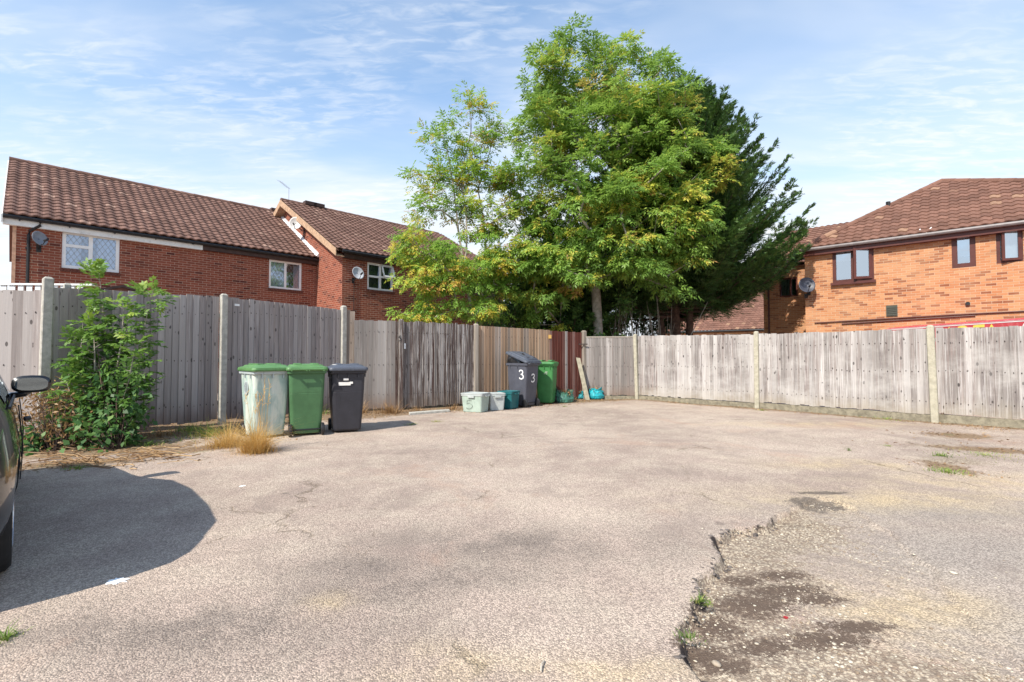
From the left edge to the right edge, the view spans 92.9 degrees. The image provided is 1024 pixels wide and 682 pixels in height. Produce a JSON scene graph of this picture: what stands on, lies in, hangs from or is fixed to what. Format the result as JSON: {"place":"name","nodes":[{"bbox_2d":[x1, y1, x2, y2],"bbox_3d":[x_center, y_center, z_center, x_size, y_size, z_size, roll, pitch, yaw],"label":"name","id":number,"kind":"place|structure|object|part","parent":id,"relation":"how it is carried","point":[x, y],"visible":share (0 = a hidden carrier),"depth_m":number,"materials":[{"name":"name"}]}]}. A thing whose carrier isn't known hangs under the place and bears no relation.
{"place":"outdoors","nodes":[
{"label":"outdoors","id":0,"kind":"place"},
{"bbox_2d":[99,285,144,291],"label":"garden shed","id":1,"kind":"structure","parent":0,"point":[122,288],"depth_m":9.82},
{"bbox_2d":[0,394,1023,681],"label":"ground","id":2,"kind":"structure","parent":0,"point":[402,552],"depth_m":3.23,"materials":[{"name":"grey asphalt"}]},
{"bbox_2d":[0,619,32,643],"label":"grass tuft","id":3,"kind":"object","parent":2,"relation":"on","point":[4,636],"visible":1,"depth_m":2.23,"materials":[{"name":"green plant"}]},
{"bbox_2d":[0,375,50,571],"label":"parked car","id":4,"kind":"object","parent":2,"relation":"on","point":[11,442],"visible":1,"depth_m":2.83,"materials":[{"name":"paint"}]},
{"bbox_3d":[-3.519,0.214,3.296,0.930,0.401,0.157,-2,-2,45],"label":"side window","id":5,"kind":"part","parent":4,"relation":"part of","materials":[{"name":"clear glass"}]},
{"bbox_3d":[-4.236,0.251,4.013,0.158,0.435,0.980,2,-2,-45],"label":"side window","id":6,"kind":"part","parent":4,"relation":"part of","materials":[{"name":"glass"}]},
{"bbox_2d":[22,414,64,455],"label":"ivy clump","id":7,"kind":"object","parent":2,"relation":"on","point":[36,445],"visible":0.43,"depth_m":6.55,"materials":[{"name":"green plant"}]},
{"bbox_2d":[0,283,94,290],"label":"paling fence","id":8,"kind":"object","parent":2,"relation":"on","point":[29,286],"visible":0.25,"depth_m":8.76,"materials":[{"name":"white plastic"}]},
{"bbox_2d":[17,376,101,451],"bbox_3d":[-6.519,1.028,6.984,1.638,1.062,1.131,-1,-2,38],"label":"dead bramble","id":9,"kind":"object","parent":2,"relation":"on","point":[47,426],"visible":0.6,"depth_m":6.76,"materials":[{"name":"brown plant"}]},
{"bbox_2d":[60,465,86,469],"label":"grass tuft","id":10,"kind":"object","parent":2,"relation":"on","point":[78,467],"visible":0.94,"depth_m":5.56,"materials":[{"name":"green plant"}]},
{"bbox_2d":[41,317,157,452],"bbox_3d":[-6.008,0.599,7.061,1.771,1.986,1.226,-1,-2,29],"label":"leafy shrub","id":11,"kind":"object","parent":2,"relation":"on","point":[115,431],"visible":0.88,"depth_m":6.92,"materials":[{"name":"green plant"}]},
{"bbox_2d":[35,257,178,434],"bbox_3d":[-6.065,0.115,7.333,1.654,2.807,1.208,0,-2,0],"label":"ash sapling","id":12,"kind":"object","parent":2,"relation":"on","point":[75,365],"visible":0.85,"depth_m":7.29,"materials":[{"name":"green plant"}]},
{"bbox_2d":[23,444,200,468],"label":"dead vines","id":13,"kind":"object","parent":2,"relation":"on","point":[85,459],"visible":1,"depth_m":6.00,"materials":[{"name":"brown plant"}]},
{"bbox_2d":[106,577,129,584],"bbox_3d":[-2.260,1.376,2.793,0.121,0.005,0.086,0,-2,0],"label":"paper scrap","id":14,"kind":"object","parent":2,"relation":"on","point":[116,580],"visible":1,"depth_m":2.79,"materials":[{"name":"white paper"}]},
{"bbox_2d":[109,438,172,449],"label":"grass","id":15,"kind":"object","parent":2,"relation":"on","point":[150,443],"visible":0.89,"depth_m":7.00,"materials":[{"name":"green plant"}]},
{"bbox_2d":[131,426,186,438],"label":"grass","id":16,"kind":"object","parent":2,"relation":"on","point":[160,433],"visible":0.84,"depth_m":7.82,"materials":[{"name":"plant"}]},
{"bbox_2d":[1,156,343,366],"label":"brick house","id":17,"kind":"structure","parent":2,"relation":"on","point":[176,242],"depth_m":16.01,"materials":[{"name":"brown tile"}]},
{"bbox_2d":[32,231,48,251],"bbox_3d":[-12.892,-2.729,13.286,0.627,0.524,0.327,-1,-2,42],"label":"satellite dish","id":18,"kind":"object","parent":17,"relation":"attached to","point":[39,238],"visible":1,"depth_m":13.28,"materials":[{"name":"grey metal"}]},
{"bbox_2d":[61,232,119,272],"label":"window","id":19,"kind":"structure","parent":17,"relation":"in","point":[75,247],"depth_m":14.38,"materials":[{"name":"white plastic"}]},
{"bbox_2d":[269,259,300,290],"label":"window","id":20,"kind":"structure","parent":17,"relation":"in","point":[282,274],"depth_m":18.23,"materials":[{"name":"white plastic"}]},
{"bbox_2d":[0,277,354,434],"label":"board fence","id":21,"kind":"object","parent":2,"relation":"on","point":[197,384],"visible":0.59,"depth_m":8.79,"materials":[{"name":"wood"}]},
{"bbox_2d":[141,415,236,443],"bbox_3d":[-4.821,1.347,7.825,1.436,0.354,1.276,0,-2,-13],"label":"grass","id":22,"kind":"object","parent":2,"relation":"on","point":[200,429],"visible":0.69,"depth_m":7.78,"materials":[{"name":"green plant"}]},
{"bbox_2d":[173,416,268,451],"bbox_3d":[-4.020,1.256,6.890,1.524,0.482,1.649,0,-2,0],"label":"dry grass clump","id":23,"kind":"object","parent":2,"relation":"on","point":[216,444],"visible":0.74,"depth_m":6.90,"materials":[{"name":"beige plant"}]},
{"bbox_2d":[245,377,270,440],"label":"grass stalks","id":24,"kind":"object","parent":2,"relation":"on","point":[263,395],"depth_m":6.71,"materials":[{"name":"beige plant"}]},
{"bbox_2d":[206,410,314,455],"bbox_3d":[-3.369,1.171,6.469,1.513,0.628,1.772,1,-2,-30],"label":"dry grass clump","id":25,"kind":"object","parent":2,"relation":"on","point":[253,444],"visible":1,"depth_m":6.45,"materials":[{"name":"beige plant"}]},
{"bbox_2d":[237,363,288,435],"bbox_3d":[-3.991,0.944,7.847,0.813,1.162,0.627,-2,-2,44],"label":"wheelie bin","id":26,"kind":"object","parent":2,"relation":"on","point":[253,375],"visible":0.77,"depth_m":7.64,"materials":[{"name":"white plastic"}]},
{"bbox_2d":[286,363,327,436],"bbox_3d":[-3.423,0.950,8.062,0.627,1.162,0.813,1,-2,-28],"label":"wheelie bin","id":27,"kind":"object","parent":2,"relation":"on","point":[305,393],"visible":0.93,"depth_m":7.82,"materials":[{"name":"green plastic"}]},
{"bbox_2d":[327,363,367,430],"bbox_3d":[-2.867,0.965,8.410,0.627,1.152,0.813,1,-2,-25],"label":"wheelie bin","id":28,"kind":"object","parent":2,"relation":"on","point":[346,388],"visible":0.98,"depth_m":8.13,"materials":[{"name":"black plastic"}]},
{"bbox_2d":[362,400,370,413],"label":"dead weeds","id":29,"kind":"object","parent":2,"relation":"on","point":[364,411],"visible":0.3,"depth_m":10.84,"materials":[{"name":"brown plant"}]},
{"bbox_2d":[273,198,501,326],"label":"brick house","id":30,"kind":"structure","parent":2,"relation":"on","point":[328,237],"depth_m":18.87,"materials":[{"name":"brown tile"}]},
{"bbox_2d":[289,217,304,232],"bbox_3d":[-8.631,-4.726,19.642,0.420,0.588,0.594,-2,-2,44],"label":"satellite dish","id":31,"kind":"object","parent":30,"relation":"attached to","point":[294,223],"visible":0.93,"depth_m":19.65,"materials":[{"name":"white metal"}]},
{"bbox_2d":[352,267,363,310],"bbox_3d":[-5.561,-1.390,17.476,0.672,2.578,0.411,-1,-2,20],"label":"satellite dish","id":32,"kind":"object","parent":30,"relation":"attached to","point":[358,272],"visible":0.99,"depth_m":17.55,"materials":[{"name":"white metal"}]},
{"bbox_2d":[367,262,394,291],"bbox_3d":[-5.007,-2.432,18.549,0.380,1.014,1.101,-2,-2,45],"label":"window","id":33,"kind":"structure","parent":30,"relation":"in","point":[377,274],"depth_m":18.59,"materials":[{"name":"white plastic"}]},
{"bbox_2d":[373,399,409,414],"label":"dead weeds","id":34,"kind":"object","parent":2,"relation":"on","point":[391,410],"visible":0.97,"depth_m":10.82,"materials":[{"name":"brown plant"}]},
{"bbox_2d":[354,319,478,409],"bbox_3d":[-2.223,0.613,11.828,3.105,2.250,0.300,1,-2,-28],"label":"board fence","id":35,"kind":"object","parent":2,"relation":"on","point":[417,364],"visible":0.93,"depth_m":11.73,"materials":[{"name":"grey wood"}]},
{"bbox_2d":[409,409,449,414],"bbox_3d":[-1.830,1.606,10.855,1.097,0.109,0.144,1,-2,-42],"label":"kerb stone","id":36,"kind":"object","parent":2,"relation":"on","point":[429,412],"visible":0.56,"depth_m":10.78,"materials":[{"name":"concrete"}]},
{"bbox_2d":[384,80,536,325],"bbox_3d":[-1.549,-3.173,15.322,4.862,9.819,2.990,0,-2,-15],"label":"young ash tree","id":37,"kind":"object","parent":2,"relation":"on","point":[433,287],"visible":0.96,"depth_m":15.07,"materials":[{"name":"green plant"}]},
{"bbox_2d":[461,392,489,411],"bbox_3d":[-0.843,1.405,11.237,0.640,0.426,0.469,-1,-2,24],"label":"recycling box","id":38,"kind":"object","parent":2,"relation":"on","point":[475,401],"visible":1,"depth_m":11.07,"materials":[{"name":"white plastic"}]},
{"bbox_2d":[488,392,505,409],"bbox_3d":[-0.397,1.429,11.576,0.480,0.396,0.428,1,-2,-20],"label":"recycling box","id":39,"kind":"object","parent":2,"relation":"on","point":[496,400],"visible":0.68,"depth_m":11.41,"materials":[{"name":"grey plastic"}]},
{"bbox_2d":[2,427,1007,678],"bbox_3d":[0.505,1.475,5.184,8.973,0.084,7.492,0,-2,0],"label":"loose grit","id":40,"kind":"object","parent":2,"relation":"on","point":[676,601],"visible":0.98,"depth_m":3.07,"materials":[{"name":"grey gravel"}]},
{"bbox_2d":[497,390,519,408],"bbox_3d":[-0.084,1.429,11.937,0.500,0.416,0.469,-1,-2,30],"label":"recycling box","id":41,"kind":"object","parent":2,"relation":"on","point":[511,400],"visible":0.85,"depth_m":11.76,"materials":[{"name":"teal plastic"}]},
{"bbox_2d":[19,399,1023,477],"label":"leaf litter","id":42,"kind":"object","parent":2,"relation":"on","point":[159,428],"visible":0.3,"depth_m":7.90,"materials":[{"name":"brown plant"}]},
{"bbox_2d":[506,351,541,406],"bbox_3d":[0.307,0.958,12.405,0.772,1.394,0.627,-1,-2,40],"label":"wheelie bin","id":43,"kind":"object","parent":2,"relation":"on","point":[522,378],"visible":0.98,"depth_m":12.21,"materials":[{"name":"grey plastic"}]},
{"bbox_2d":[507,353,524,362],"bbox_3d":[0.150,0.484,12.526,0.574,0.429,0.525,-1,-2,23],"label":"rubbish bag","id":44,"kind":"object","parent":43,"relation":"in","point":[510,359],"visible":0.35,"depth_m":12.34,"materials":[{"name":"black plastic"}]},
{"bbox_2d":[470,282,585,330],"bbox_3d":[0.653,-0.236,17.132,4.300,4.063,2.531,1,-2,-21],"label":"laurel shrub","id":45,"kind":"object","parent":2,"relation":"on","point":[511,307],"visible":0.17,"depth_m":16.68,"materials":[{"name":"green plant"}]},
{"bbox_2d":[479,326,586,398],"bbox_3d":[0.620,0.708,13.596,3.714,2.161,0.161,1,-2,-32],"label":"board fence","id":46,"kind":"object","parent":2,"relation":"on","point":[565,349],"visible":0.62,"depth_m":13.54,"materials":[{"name":"brown wood"}]},
{"bbox_2d":[537,360,558,402],"bbox_3d":[0.934,1.094,13.107,0.560,1.162,0.697,-1,-2,18],"label":"wheelie bin","id":47,"kind":"object","parent":2,"relation":"on","point":[546,381],"visible":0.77,"depth_m":12.86,"materials":[{"name":"green plastic"}]},
{"bbox_2d":[556,388,573,402],"bbox_3d":[1.429,1.469,13.257,0.547,0.413,0.424,0,-2,0],"label":"bag","id":48,"kind":"object","parent":2,"relation":"on","point":[565,396],"visible":0.99,"depth_m":13.13,"materials":[{"name":"green plastic"}]},
{"bbox_2d":[576,391,583,398],"bbox_3d":[2.026,1.561,14.505,0.401,0.300,0.316,0,-2,0],"label":"garden bag","id":49,"kind":"object","parent":2,"relation":"on","point":[581,395],"visible":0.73,"depth_m":14.41,"materials":[{"name":"teal plastic"}]},
{"bbox_2d":[576,358,589,399],"bbox_3d":[2.065,1.093,14.197,0.419,1.226,0.101,-1,-2,31],"label":"plank","id":50,"kind":"object","parent":2,"relation":"on","point":[583,382],"visible":1,"depth_m":14.18,"materials":[{"name":"beige wood"}]},
{"bbox_2d":[588,387,603,398],"bbox_3d":[2.446,1.511,14.411,0.568,0.394,0.456,0,-2,0],"label":"garden bag","id":51,"kind":"object","parent":2,"relation":"on","point":[594,393],"visible":0.9,"depth_m":14.26,"materials":[{"name":"teal plastic"}]},
{"bbox_2d":[478,10,744,335],"bbox_3d":[3.148,-4.398,16.070,8.679,12.310,5.183,0,-2,0],"label":"ash tree","id":52,"kind":"object","parent":2,"relation":"on","point":[558,254],"visible":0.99,"depth_m":15.26,"materials":[{"name":"green plant"}]},
{"bbox_2d":[590,285,637,335],"bbox_3d":[3.148,-0.080,16.046,2.222,3.681,1.268,1,-2,-28],"label":"ivy clump","id":53,"kind":"object","parent":2,"relation":"on","point":[626,301],"visible":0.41,"depth_m":16.25,"materials":[{"name":"green plant"}]},
{"bbox_2d":[609,298,695,338],"bbox_3d":[5.704,-0.588,21.074,4.526,4.990,2.410,0,-2,0],"label":"laurel shrub","id":54,"kind":"object","parent":2,"relation":"on","point":[642,326],"visible":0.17,"depth_m":20.83,"materials":[{"name":"green plant"}]},
{"bbox_2d":[609,296,707,335],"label":"bare suckers","id":55,"kind":"object","parent":2,"relation":"on","point":[650,324],"visible":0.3,"depth_m":16.70,"materials":[{"name":"grey plant"}]},
{"bbox_2d":[671,625,705,645],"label":"grass tuft","id":56,"kind":"object","parent":2,"relation":"on","point":[688,636],"visible":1,"depth_m":2.24,"materials":[{"name":"green plant"}]},
{"bbox_2d":[560,71,819,335],"bbox_3d":[6.725,-4.595,19.655,10.143,12.942,10.473,0,-2,0],"label":"cypress tree","id":57,"kind":"object","parent":2,"relation":"on","point":[728,283],"visible":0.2,"depth_m":17.23,"materials":[{"name":"green plant"}]},
{"bbox_2d":[689,593,710,606],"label":"grass tuft","id":58,"kind":"object","parent":2,"relation":"on","point":[700,599],"visible":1,"depth_m":2.56,"materials":[{"name":"green plant"}]},
{"bbox_2d":[658,293,763,335],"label":"house","id":59,"kind":"structure","parent":2,"relation":"on","point":[751,321],"depth_m":31.64,"materials":[{"name":"brown tile"}]},
{"bbox_2d":[711,660,721,666],"bbox_3d":[0.898,1.417,2.138,0.034,0.018,0.047,1,-2,-39],"label":"stone","id":60,"kind":"object","parent":2,"relation":"on","point":[716,663],"visible":1,"depth_m":2.13,"materials":[{"name":"beige stone"}]},
{"bbox_2d":[579,325,1023,428],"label":"board fence","id":61,"kind":"object","parent":2,"relation":"on","point":[906,374],"visible":0.99,"depth_m":10.69,"materials":[{"name":"wood"}]},
{"bbox_2d":[763,178,1023,333],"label":"brick house","id":62,"kind":"structure","parent":2,"relation":"on","point":[946,250],"depth_m":15.63,"materials":[{"name":"orange brick"}]},
{"bbox_2d":[779,277,797,296],"bbox_3d":[11.841,-2.232,20.630,0.723,0.833,0.880,-2,-2,43],"label":"window","id":63,"kind":"structure","parent":62,"relation":"in","point":[789,286],"depth_m":20.48,"materials":[{"name":"black glass"}]},
{"bbox_2d":[799,277,814,294],"bbox_3d":[10.399,-1.937,17.030,0.644,0.607,0.459,1,-2,-29],"label":"satellite dish","id":64,"kind":"object","parent":62,"relation":"attached to","point":[807,284],"visible":1,"depth_m":17.08,"materials":[{"name":"grey metal"}]},
{"bbox_2d":[830,247,875,285],"bbox_3d":[11.543,-2.565,16.470,0.476,1.285,1.265,1,-2,-37],"label":"window","id":65,"kind":"structure","parent":62,"relation":"in","point":[856,266],"depth_m":16.30,"materials":[{"name":"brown glass"}]},
{"bbox_2d":[951,237,975,267],"bbox_3d":[13.573,-2.736,14.632,0.520,1.064,0.245,-1,-2,23],"label":"window","id":66,"kind":"structure","parent":62,"relation":"in","point":[963,249],"depth_m":14.62,"materials":[{"name":"clear glass"}]},
{"bbox_2d":[996,231,1023,262],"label":"window","id":67,"kind":"structure","parent":62,"relation":"in","point":[1009,245],"depth_m":13.89,"materials":[{"name":"clear glass"}]},
{"bbox_2d":[926,450,952,457],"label":"grass tuft","id":68,"kind":"object","parent":2,"relation":"on","point":[938,454],"visible":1,"depth_m":6.28,"materials":[{"name":"green plant"}]},
{"bbox_2d":[923,464,983,478],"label":"grass tuft","id":69,"kind":"object","parent":2,"relation":"on","point":[945,469],"visible":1,"depth_m":5.40,"materials":[{"name":"green plant"}]},
{"bbox_2d":[885,318,1023,342],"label":"red trailer","id":70,"kind":"object","parent":2,"relation":"on","point":[1002,323],"visible":0.16,"depth_m":12.22,"materials":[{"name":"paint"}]},
{"bbox_2d":[934,445,1018,467],"bbox_3d":[6.094,1.458,6.296,1.272,0.044,1.578,0,-2,0],"label":"grass tuft","id":71,"kind":"object","parent":2,"relation":"on","point":[984,454],"visible":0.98,"depth_m":6.26,"materials":[{"name":"green plant"}]},
{"bbox_2d":[964,425,1009,431],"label":"fence weeds","id":72,"kind":"object","parent":2,"relation":"on","point":[989,427],"visible":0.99,"depth_m":8.43,"materials":[{"name":"beige plant"}]},
{"bbox_2d":[0,0,1023,339],"label":"sky","id":73,"kind":"structure","parent":0,"point":[874,103],"materials":[{"name":"blue"}]},
{"bbox_2d":[489,257,630,335],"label":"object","id":74,"kind":"object","parent":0,"point":[583,307],"visible":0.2,"depth_m":16.97,"materials":[{"name":"green plant"}]},
{"bbox_2d":[673,519,778,681],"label":"broken tarmac","id":75,"kind":"structure","parent":0,"point":[680,656],"depth_m":2.98,"materials":[{"name":"grey asphalt"}]},
{"bbox_2d":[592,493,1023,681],"bbox_3d":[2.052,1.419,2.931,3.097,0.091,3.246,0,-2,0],"label":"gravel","id":76,"kind":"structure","parent":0,"point":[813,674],"depth_m":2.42,"materials":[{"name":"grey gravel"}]}
]}

